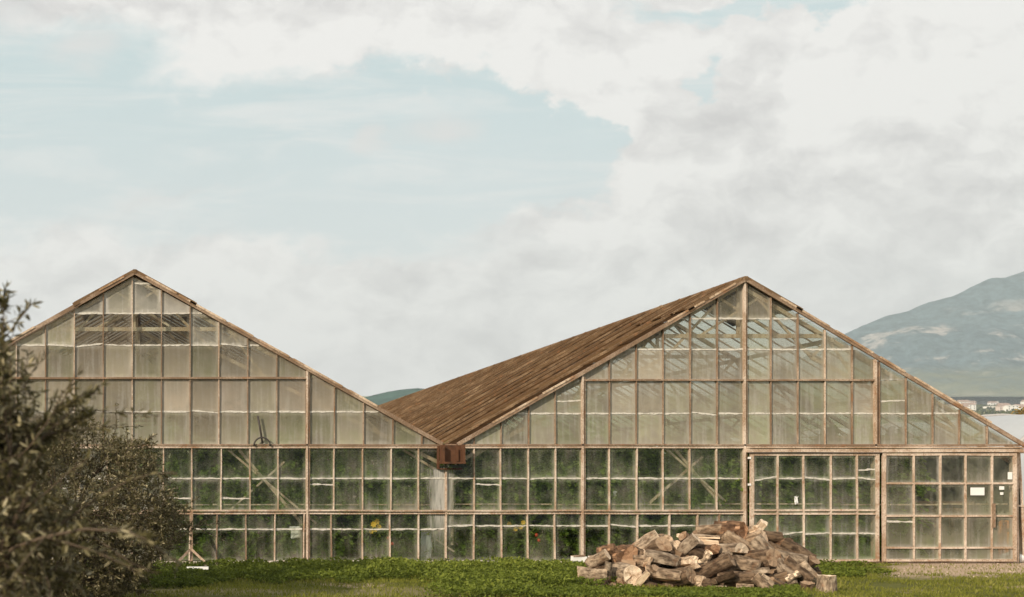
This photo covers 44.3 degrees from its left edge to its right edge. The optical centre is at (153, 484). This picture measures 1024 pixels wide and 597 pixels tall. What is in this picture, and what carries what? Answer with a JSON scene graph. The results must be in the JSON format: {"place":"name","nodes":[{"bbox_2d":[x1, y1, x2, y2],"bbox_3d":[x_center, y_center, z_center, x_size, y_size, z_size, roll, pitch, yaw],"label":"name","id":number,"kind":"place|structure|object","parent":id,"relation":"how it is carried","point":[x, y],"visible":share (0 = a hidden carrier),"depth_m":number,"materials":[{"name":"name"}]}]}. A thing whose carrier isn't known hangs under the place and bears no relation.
{"place":"outdoors","nodes":[
{"label":"outdoors","id":0,"kind":"place"},
{"bbox_2d":[364,388,632,413],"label":"hill","id":1,"kind":"structure","parent":0,"point":[380,398],"depth_m":1453.12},
{"bbox_2d":[0,0,1023,395],"label":"sky","id":2,"kind":"structure","parent":0,"point":[385,195],"materials":[{"name":"white"}]},
{"bbox_2d":[29,396,1023,596],"bbox_3d":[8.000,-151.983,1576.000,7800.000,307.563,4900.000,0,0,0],"label":"ground","id":3,"kind":"structure","parent":0,"point":[885,585],"depth_m":21.15,"materials":[{"name":"plant"}]},
{"bbox_2d":[0,281,182,596],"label":"olive tree","id":4,"kind":"object","parent":3,"relation":"on","point":[15,541],"visible":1,"depth_m":6.06,"materials":[{"name":"green plant"}]},
{"bbox_2d":[0,403,227,596],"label":"olive tree","id":5,"kind":"object","parent":3,"relation":"on","point":[165,519],"visible":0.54,"depth_m":16.58,"materials":[{"name":"green plant"}]},
{"bbox_2d":[159,448,187,560],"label":"vine plant","id":6,"kind":"object","parent":3,"relation":"on","point":[175,461],"visible":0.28,"depth_m":26.40,"materials":[{"name":"green plant"}]},
{"bbox_2d":[169,455,201,560],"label":"vine plant","id":7,"kind":"object","parent":3,"relation":"on","point":[184,491],"visible":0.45,"depth_m":26.67,"materials":[{"name":"green plant"}]},
{"bbox_2d":[179,511,204,561],"bbox_3d":[0.806,1.187,25.268,0.854,1.187,1.264,0,0,0],"label":"timber prop","id":8,"kind":"object","parent":3,"relation":"on","point":[191,550],"visible":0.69,"depth_m":25.14,"materials":[{"name":"brown wood"}]},
{"bbox_2d":[186,446,219,559],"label":"vine plant","id":9,"kind":"object","parent":3,"relation":"on","point":[199,453],"visible":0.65,"depth_m":26.59,"materials":[{"name":"green plant"}]},
{"bbox_2d":[198,446,241,558],"bbox_3d":[1.532,0.437,26.486,1.103,2.686,0.791,0,0,-17],"label":"vine plant","id":10,"kind":"object","parent":3,"relation":"on","point":[216,455],"visible":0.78,"depth_m":26.44,"materials":[{"name":"green plant"}]},
{"bbox_2d":[3,269,449,562],"bbox_3d":[-0.364,-1.466,48.405,13.891,6.636,45.189,0,0,0],"label":"greenhouse","id":11,"kind":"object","parent":3,"relation":"on","point":[192,373],"visible":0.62,"depth_m":25.99,"materials":[{"name":"clear glass"}]},
{"bbox_2d":[421,532,431,558],"bbox_3d":[6.116,1.365,26.120,0.262,0.620,0.063,0,0,0],"label":"plastic scrap","id":12,"kind":"object","parent":11,"relation":"hanging from","point":[426,542],"visible":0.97,"depth_m":26.12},
{"bbox_2d":[221,446,256,560],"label":"vine plant","id":13,"kind":"object","parent":3,"relation":"on","point":[243,491],"visible":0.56,"depth_m":26.52,"materials":[{"name":"green plant"}]},
{"bbox_2d":[242,446,273,558],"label":"vine plant","id":14,"kind":"object","parent":3,"relation":"on","point":[253,543],"visible":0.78,"depth_m":26.49,"materials":[{"name":"green plant"}]},
{"bbox_2d":[256,446,298,558],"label":"vine plant","id":15,"kind":"object","parent":3,"relation":"on","point":[270,465],"visible":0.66,"depth_m":26.50,"materials":[{"name":"green plant"}]},
{"bbox_2d":[271,448,304,557],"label":"vine plant","id":16,"kind":"object","parent":3,"relation":"on","point":[291,455],"visible":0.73,"depth_m":26.41,"materials":[{"name":"green plant"}]},
{"bbox_2d":[289,448,323,557],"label":"vine plant","id":17,"kind":"object","parent":3,"relation":"on","point":[300,468],"visible":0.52,"depth_m":26.47,"materials":[{"name":"green plant"}]},
{"bbox_2d":[310,456,339,558],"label":"vine plant","id":18,"kind":"object","parent":3,"relation":"on","point":[322,464],"visible":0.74,"depth_m":26.52,"materials":[{"name":"green plant"}]},
{"bbox_2d":[323,449,357,559],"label":"vine plant","id":19,"kind":"object","parent":3,"relation":"on","point":[340,465],"visible":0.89,"depth_m":26.48,"materials":[{"name":"green plant"}]},
{"bbox_2d":[339,448,377,557],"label":"vine plant","id":20,"kind":"object","parent":3,"relation":"on","point":[355,455],"visible":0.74,"depth_m":26.42,"materials":[{"name":"green plant"}]},
{"bbox_2d":[351,448,393,558],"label":"vine plant","id":21,"kind":"object","parent":3,"relation":"on","point":[375,454],"visible":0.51,"depth_m":26.59,"materials":[{"name":"green plant"}]},
{"bbox_2d":[354,514,397,557],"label":"flowering plant","id":22,"kind":"object","parent":3,"relation":"on","point":[375,523],"visible":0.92,"depth_m":26.26,"materials":[{"name":"green plant"}]},
{"bbox_2d":[371,452,406,556],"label":"vine plant","id":23,"kind":"object","parent":3,"relation":"on","point":[385,483],"visible":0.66,"depth_m":26.51,"materials":[{"name":"green plant"}]},
{"bbox_2d":[383,467,427,557],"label":"vine plant","id":24,"kind":"object","parent":3,"relation":"on","point":[408,521],"visible":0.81,"depth_m":26.49,"materials":[{"name":"green plant"}]},
{"bbox_2d":[412,467,441,559],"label":"vine plant","id":25,"kind":"object","parent":3,"relation":"on","point":[426,472],"visible":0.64,"depth_m":26.38,"materials":[{"name":"green plant"}]},
{"bbox_2d":[423,464,459,558],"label":"vine plant","id":26,"kind":"object","parent":3,"relation":"on","point":[441,537],"visible":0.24,"depth_m":26.55,"materials":[{"name":"green plant"}]},
{"bbox_2d":[15,555,891,596],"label":"weeds","id":27,"kind":"object","parent":3,"relation":"on","point":[512,580],"visible":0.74,"depth_m":20.94,"materials":[{"name":"green plant"}]},
{"bbox_2d":[439,472,484,558],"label":"vine plant","id":28,"kind":"object","parent":3,"relation":"on","point":[463,486],"visible":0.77,"depth_m":26.39,"materials":[{"name":"green plant"}]},
{"bbox_2d":[459,446,503,558],"bbox_3d":[7.454,0.430,26.501,1.037,2.706,0.792,0,0,5],"label":"vine plant","id":29,"kind":"object","parent":3,"relation":"on","point":[482,457],"visible":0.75,"depth_m":26.40,"materials":[{"name":"green plant"}]},
{"bbox_2d":[40,446,923,559],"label":"crop rows","id":30,"kind":"object","parent":3,"relation":"on","point":[411,464],"visible":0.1,"depth_m":27.34,"materials":[{"name":"green plant"}]},
{"bbox_2d":[477,446,510,559],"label":"vine plant","id":31,"kind":"object","parent":3,"relation":"on","point":[493,452],"visible":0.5,"depth_m":26.53,"materials":[{"name":"green plant"}]},
{"bbox_2d":[492,427,530,558],"bbox_3d":[8.117,0.222,26.530,0.801,3.061,1.060,0,0,41],"label":"vine plant","id":32,"kind":"object","parent":3,"relation":"on","point":[510,495],"visible":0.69,"depth_m":26.41,"materials":[{"name":"green plant"}]},
{"bbox_2d":[502,516,528,558],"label":"flowering plant","id":33,"kind":"object","parent":3,"relation":"on","point":[522,522],"visible":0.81,"depth_m":26.29,"materials":[{"name":"green plant"}]},
{"bbox_2d":[507,450,547,557],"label":"vine plant","id":34,"kind":"object","parent":3,"relation":"on","point":[533,462],"visible":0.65,"depth_m":26.56,"materials":[{"name":"green plant"}]},
{"bbox_2d":[518,526,551,557],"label":"fruiting plant","id":35,"kind":"object","parent":3,"relation":"on","point":[536,536],"visible":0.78,"depth_m":26.31,"materials":[{"name":"green plant"}]},
{"bbox_2d":[528,448,560,557],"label":"vine plant","id":36,"kind":"object","parent":3,"relation":"on","point":[543,454],"visible":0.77,"depth_m":26.46,"materials":[{"name":"green plant"}]},
{"bbox_2d":[541,448,576,560],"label":"vine plant","id":37,"kind":"object","parent":3,"relation":"on","point":[561,457],"visible":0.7,"depth_m":26.38,"materials":[{"name":"green plant"}]},
{"bbox_2d":[557,448,590,558],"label":"vine plant","id":38,"kind":"object","parent":3,"relation":"on","point":[573,495],"visible":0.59,"depth_m":26.39,"materials":[{"name":"green plant"}]},
{"bbox_2d":[580,564,603,583],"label":"log","id":39,"kind":"object","parent":3,"relation":"on","point":[600,567],"visible":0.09,"depth_m":20.18,"materials":[{"name":"brown wood"}]},
{"bbox_2d":[584,549,610,567],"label":"log","id":40,"kind":"object","parent":39,"relation":"on","point":[598,559],"visible":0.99,"depth_m":20.13,"materials":[{"name":"brown wood"}]},
{"bbox_2d":[571,448,617,554],"bbox_3d":[10.003,0.445,26.506,1.028,2.615,0.793,0,0,14],"label":"vine plant","id":41,"kind":"object","parent":3,"relation":"on","point":[596,460],"visible":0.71,"depth_m":26.41,"materials":[{"name":"green plant"}]},
{"bbox_2d":[585,572,611,585],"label":"log","id":42,"kind":"object","parent":3,"relation":"on","point":[609,579],"visible":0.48,"depth_m":19.78,"materials":[{"name":"brown wood"}]},
{"bbox_2d":[591,578,607,585],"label":"log","id":43,"kind":"object","parent":42,"relation":"on","point":[605,581],"visible":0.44,"depth_m":19.71,"materials":[{"name":"brown wood"}]},
{"bbox_2d":[577,566,606,578],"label":"log","id":44,"kind":"object","parent":43,"relation":"on","point":[586,572],"visible":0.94,"depth_m":19.82,"materials":[{"name":"brown wood"}]},
{"bbox_2d":[590,448,626,552],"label":"vine plant","id":45,"kind":"object","parent":3,"relation":"on","point":[613,463],"visible":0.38,"depth_m":26.57,"materials":[{"name":"green plant"}]},
{"bbox_2d":[607,448,648,545],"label":"vine plant","id":46,"kind":"object","parent":3,"relation":"on","point":[627,464],"visible":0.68,"depth_m":26.52,"materials":[{"name":"green plant"}]},
{"bbox_2d":[621,446,658,544],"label":"vine plant","id":47,"kind":"object","parent":3,"relation":"on","point":[643,455],"visible":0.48,"depth_m":26.52,"materials":[{"name":"green plant"}]},
{"bbox_2d":[269,276,1023,562],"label":"greenhouse","id":48,"kind":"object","parent":3,"relation":"on","point":[619,369],"visible":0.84,"depth_m":25.99,"materials":[{"name":"clear glass"}]},
{"bbox_2d":[328,443,465,469],"bbox_3d":[6.586,-0.633,48.285,0.543,0.600,45.430,0,0,0],"label":"valley gutter","id":49,"kind":"object","parent":48,"relation":"attached to","point":[452,454],"visible":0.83,"depth_m":25.72,"materials":[{"name":"metal"}]},
{"bbox_2d":[749,453,879,561],"bbox_3d":[14.666,0.507,25.849,2.864,2.404,0.053,0,0,0],"label":"sliding door","id":50,"kind":"structure","parent":48,"relation":"in","point":[874,529],"depth_m":25.83,"materials":[{"name":"paint"}]},
{"bbox_2d":[881,453,1016,561],"bbox_3d":[17.655,0.506,25.825,2.981,2.403,0.100,0,0,0],"label":"sliding door","id":51,"kind":"structure","parent":48,"relation":"in","point":[970,543],"depth_m":25.85,"materials":[{"name":"paint"}]},
{"bbox_2d":[640,455,680,534],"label":"vine plant","id":52,"kind":"object","parent":3,"relation":"on","point":[651,467],"visible":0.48,"depth_m":26.61,"materials":[{"name":"green plant"}]},
{"bbox_2d":[654,451,696,539],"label":"vine plant","id":53,"kind":"object","parent":3,"relation":"on","point":[673,461],"visible":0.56,"depth_m":26.51,"materials":[{"name":"green plant"}]},
{"bbox_2d":[665,567,695,586],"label":"log","id":54,"kind":"object","parent":3,"relation":"on","point":[688,575],"visible":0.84,"depth_m":19.67,"materials":[{"name":"brown wood"}]},
{"bbox_2d":[645,565,681,580],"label":"log","id":55,"kind":"object","parent":54,"relation":"on","point":[663,574],"visible":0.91,"depth_m":19.74,"materials":[{"name":"brown wood"}]},
{"bbox_2d":[685,563,700,569],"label":"log","id":56,"kind":"object","parent":54,"relation":"on","point":[694,566],"visible":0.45,"depth_m":19.88,"materials":[{"name":"brown wood"}]},
{"bbox_2d":[673,556,697,567],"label":"log","id":57,"kind":"object","parent":56,"relation":"on","point":[687,561],"visible":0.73,"depth_m":19.99,"materials":[{"name":"brown wood"}]},
{"bbox_2d":[674,446,709,533],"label":"vine plant","id":58,"kind":"object","parent":3,"relation":"on","point":[695,494],"visible":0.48,"depth_m":26.43,"materials":[{"name":"green plant"}]},
{"bbox_2d":[687,446,736,532],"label":"vine plant","id":59,"kind":"object","parent":3,"relation":"on","point":[702,489],"visible":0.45,"depth_m":26.40,"materials":[{"name":"green plant"}]},
{"bbox_2d":[694,553,735,578],"bbox_3d":[9.568,1.440,19.955,0.785,0.306,0.305,-30,-9,16],"label":"log","id":60,"kind":"object","parent":3,"relation":"on","point":[715,567],"visible":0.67,"depth_m":19.86,"materials":[{"name":"brown wood"}]},
{"bbox_2d":[705,446,748,520],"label":"vine plant","id":61,"kind":"object","parent":3,"relation":"on","point":[728,459],"visible":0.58,"depth_m":26.28,"materials":[{"name":"green plant"}]},
{"bbox_2d":[718,448,748,518],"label":"vine plant","id":62,"kind":"object","parent":3,"relation":"on","point":[738,452],"visible":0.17,"depth_m":26.63,"materials":[{"name":"green plant"}]},
{"bbox_2d":[717,571,754,584],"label":"log","id":63,"kind":"object","parent":3,"relation":"on","point":[744,577],"visible":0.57,"depth_m":19.63,"materials":[{"name":"brown wood"}]},
{"bbox_2d":[735,449,775,529],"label":"vine plant","id":64,"kind":"object","parent":3,"relation":"on","point":[761,484],"visible":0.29,"depth_m":26.45,"materials":[{"name":"green plant"}]},
{"bbox_2d":[751,573,771,587],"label":"log","id":65,"kind":"object","parent":3,"relation":"on","point":[758,580],"visible":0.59,"depth_m":18.97,"materials":[{"name":"brown wood"}]},
{"bbox_2d":[747,456,790,535],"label":"vine plant","id":66,"kind":"object","parent":3,"relation":"on","point":[767,494],"visible":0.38,"depth_m":26.53,"materials":[{"name":"green plant"}]},
{"bbox_2d":[748,534,797,584],"bbox_3d":[10.761,1.337,20.146,0.412,1.043,0.308,0,-44,-44],"label":"log","id":67,"kind":"object","parent":3,"relation":"on","point":[759,542],"visible":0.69,"depth_m":20.15,"materials":[{"name":"brown wood"}]},
{"bbox_2d":[757,457,801,538],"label":"vine plant","id":68,"kind":"object","parent":3,"relation":"on","point":[788,464],"visible":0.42,"depth_m":26.59,"materials":[{"name":"green plant"}]},
{"bbox_2d":[783,556,814,581],"bbox_3d":[11.014,1.468,19.929,0.228,0.234,0.584,0,38,-45],"label":"log","id":69,"kind":"object","parent":3,"relation":"on","point":[794,565],"visible":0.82,"depth_m":19.85,"materials":[{"name":"brown wood"}]},
{"bbox_2d":[781,456,821,552],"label":"vine plant","id":70,"kind":"object","parent":3,"relation":"on","point":[796,461],"visible":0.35,"depth_m":26.63,"materials":[{"name":"green plant"}]},
{"bbox_2d":[796,448,846,556],"bbox_3d":[15.148,0.339,26.492,0.791,2.886,1.103,0,0,-44],"label":"vine plant","id":71,"kind":"object","parent":3,"relation":"on","point":[810,466],"visible":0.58,"depth_m":26.37,"materials":[{"name":"green plant"}]},
{"bbox_2d":[816,575,837,592],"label":"log","id":72,"kind":"object","parent":3,"relation":"on","point":[827,583],"visible":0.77,"depth_m":18.95,"materials":[{"name":"brown wood"}]},
{"bbox_2d":[808,425,855,556],"bbox_3d":[15.490,0.191,26.631,0.801,3.124,1.060,0,0,-35],"label":"vine plant","id":73,"kind":"object","parent":3,"relation":"on","point":[839,518],"visible":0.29,"depth_m":26.50,"materials":[{"name":"green plant"}]},
{"bbox_2d":[650,413,1023,504],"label":"polytunnel","id":74,"kind":"structure","parent":3,"relation":"on","point":[1012,424],"depth_m":35.62,"materials":[{"name":"white plastic"}]},
{"bbox_2d":[832,456,866,556],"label":"vine plant","id":75,"kind":"object","parent":3,"relation":"on","point":[849,471],"visible":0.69,"depth_m":26.43,"materials":[{"name":"green plant"}]},
{"bbox_2d":[844,448,881,559],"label":"vine plant","id":76,"kind":"object","parent":3,"relation":"on","point":[864,485],"visible":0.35,"depth_m":26.50,"materials":[{"name":"green plant"}]},
{"bbox_2d":[860,448,907,560],"bbox_3d":[16.591,0.324,26.532,1.103,2.915,0.791,0,0,30],"label":"vine plant","id":77,"kind":"object","parent":3,"relation":"on","point":[894,476],"visible":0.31,"depth_m":26.39,"materials":[{"name":"green plant"}]},
{"bbox_2d":[879,448,915,554],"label":"vine plant","id":78,"kind":"object","parent":3,"relation":"on","point":[901,491],"visible":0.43,"depth_m":26.37,"materials":[{"name":"green plant"}]},
{"bbox_2d":[889,448,935,557],"bbox_3d":[17.231,0.436,26.545,1.027,2.634,0.793,0,0,13],"label":"vine plant","id":79,"kind":"object","parent":3,"relation":"on","point":[920,471],"visible":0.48,"depth_m":26.41,"materials":[{"name":"green plant"}]},
{"bbox_2d":[891,501,973,557],"bbox_3d":[18.324,1.072,27.550,1.676,1.360,0.700,0,0,0],"label":"potting bench","id":80,"kind":"object","parent":3,"relation":"on","point":[952,509],"visible":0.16,"depth_m":27.26,"materials":[{"name":"brown wood"}]},
{"bbox_2d":[890,404,1023,418],"bbox_3d":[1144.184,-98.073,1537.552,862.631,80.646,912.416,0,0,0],"label":"wooded belt","id":81,"kind":"object","parent":3,"relation":"on","point":[989,410],"visible":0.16,"depth_m":1337.81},
{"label":"log","id":82,"kind":"object","parent":3,"relation":"on","visible":0},
{"bbox_2d":[743,567,769,574],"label":"log","id":83,"kind":"object","parent":82,"relation":"on","point":[762,570],"visible":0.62,"depth_m":19.82,"materials":[{"name":"brown wood"}]},
{"bbox_2d":[719,553,761,570],"bbox_3d":[10.098,1.358,20.105,0.685,0.318,0.247,12,-38,34],"label":"log","id":84,"kind":"object","parent":83,"relation":"on","point":[746,563],"visible":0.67,"depth_m":19.96,"materials":[{"name":"brown wood"}]},
{"bbox_2d":[717,542,748,554],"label":"log","id":85,"kind":"object","parent":84,"relation":"on","point":[739,548],"visible":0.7,"depth_m":20.21,"materials":[{"name":"brown wood"}]},
{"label":"log","id":86,"kind":"object","parent":3,"relation":"on","visible":0},
{"bbox_2d":[658,564,669,568],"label":"log","id":87,"kind":"object","parent":86,"relation":"on","point":[664,566],"visible":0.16,"depth_m":20.46,"materials":[{"name":"brown wood"}]},
{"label":"log","id":88,"kind":"object","parent":87,"relation":"on","visible":0},
{"bbox_2d":[677,533,700,554],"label":"log","id":89,"kind":"object","parent":88,"relation":"on","point":[688,543],"visible":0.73,"depth_m":20.26,"materials":[{"name":"brown wood"}]},
{"bbox_2d":[66,561,1023,596],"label":"grass","id":90,"kind":"structure","parent":0,"point":[977,580],"depth_m":19.49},
{"bbox_2d":[802,271,1023,398],"bbox_3d":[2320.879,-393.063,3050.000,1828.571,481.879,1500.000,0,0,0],"label":"mountain","id":91,"kind":"structure","parent":0,"point":[968,342],"depth_m":2895.06,"materials":[{"name":"stone"}]},
{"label":"log","id":92,"kind":"object","parent":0,"visible":0},
{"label":"log","id":93,"kind":"object","parent":92,"relation":"on","visible":0},
{"bbox_2d":[741,549,781,567],"bbox_3d":[10.521,1.300,20.156,0.382,0.389,0.531,0,-13,-38],"label":"log","id":94,"kind":"object","parent":93,"relation":"on","point":[768,557],"visible":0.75,"depth_m":20.01,"materials":[{"name":"brown wood"}]},
{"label":"log","id":95,"kind":"object","parent":94,"relation":"on","visible":0},
{"bbox_2d":[721,530,753,549],"bbox_3d":[10.324,1.085,20.466,0.676,0.273,0.267,38,20,27],"label":"log","id":96,"kind":"object","parent":95,"relation":"on","point":[728,536],"visible":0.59,"depth_m":20.44,"materials":[{"name":"brown wood"}]},
{"bbox_2d":[714,520,747,538],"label":"log","id":97,"kind":"object","parent":96,"relation":"on","point":[739,528],"visible":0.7,"depth_m":20.66,"materials":[{"name":"brown wood"}]},
{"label":"log","id":98,"kind":"object","parent":96,"relation":"on","visible":0},
{"bbox_2d":[709,531,735,543],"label":"log","id":99,"kind":"object","parent":98,"relation":"on","point":[720,540],"visible":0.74,"depth_m":20.55,"materials":[{"name":"brown wood"}]},
{"bbox_2d":[696,524,721,534],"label":"log","id":100,"kind":"object","parent":99,"relation":"on","point":[712,529],"visible":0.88,"depth_m":20.77,"materials":[{"name":"brown wood"}]},
{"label":"log","id":101,"kind":"object","parent":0,"visible":0},
{"bbox_2d":[612,562,641,583],"bbox_3d":[8.088,1.526,20.008,0.394,0.396,0.484,0,0,-12],"label":"log","id":102,"kind":"object","parent":101,"relation":"on","point":[627,573],"visible":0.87,"depth_m":19.81,"materials":[{"name":"brown wood"}]},
{"bbox_2d":[608,549,632,562],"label":"log","id":103,"kind":"object","parent":102,"relation":"on","point":[618,555],"visible":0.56,"depth_m":20.17,"materials":[{"name":"brown wood"}]},
{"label":"log","id":104,"kind":"object","parent":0,"visible":0},
{"bbox_2d":[807,555,819,567],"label":"log","id":105,"kind":"object","parent":104,"relation":"on","point":[812,561],"visible":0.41,"depth_m":20.04,"materials":[{"name":"brown wood"}]},
{"bbox_2d":[776,549,807,563],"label":"log","id":106,"kind":"object","parent":105,"relation":"on","point":[799,558],"visible":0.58,"depth_m":20.08,"materials":[{"name":"brown wood"}]},
{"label":"log","id":107,"kind":"object","parent":105,"relation":"on","visible":0},
{"bbox_2d":[780,537,813,555],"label":"log","id":108,"kind":"object","parent":107,"relation":"on","point":[790,544],"visible":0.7,"depth_m":20.29,"materials":[{"name":"brown wood"}]},
{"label":"log","id":109,"kind":"object","parent":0,"visible":0},
{"bbox_2d":[643,548,678,565],"bbox_3d":[8.781,1.259,20.172,0.626,0.209,0.389,12,5,24],"label":"log","id":110,"kind":"object","parent":109,"relation":"on","point":[661,557],"visible":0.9,"depth_m":20.02,"materials":[{"name":"brown wood"}]},
{"bbox_2d":[645,537,671,552],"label":"log","id":111,"kind":"object","parent":110,"relation":"on","point":[662,544],"visible":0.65,"depth_m":20.23,"materials":[{"name":"brown wood"}]},
{"bbox_2d":[631,530,658,548],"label":"log","id":112,"kind":"object","parent":111,"relation":"on","point":[643,541],"visible":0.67,"depth_m":20.45,"materials":[{"name":"brown wood"}]},
{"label":"log","id":113,"kind":"object","parent":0,"visible":0},
{"bbox_2d":[633,555,652,566],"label":"log","id":114,"kind":"object","parent":113,"relation":"on","point":[642,560],"visible":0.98,"depth_m":20.04,"materials":[{"name":"brown wood"}]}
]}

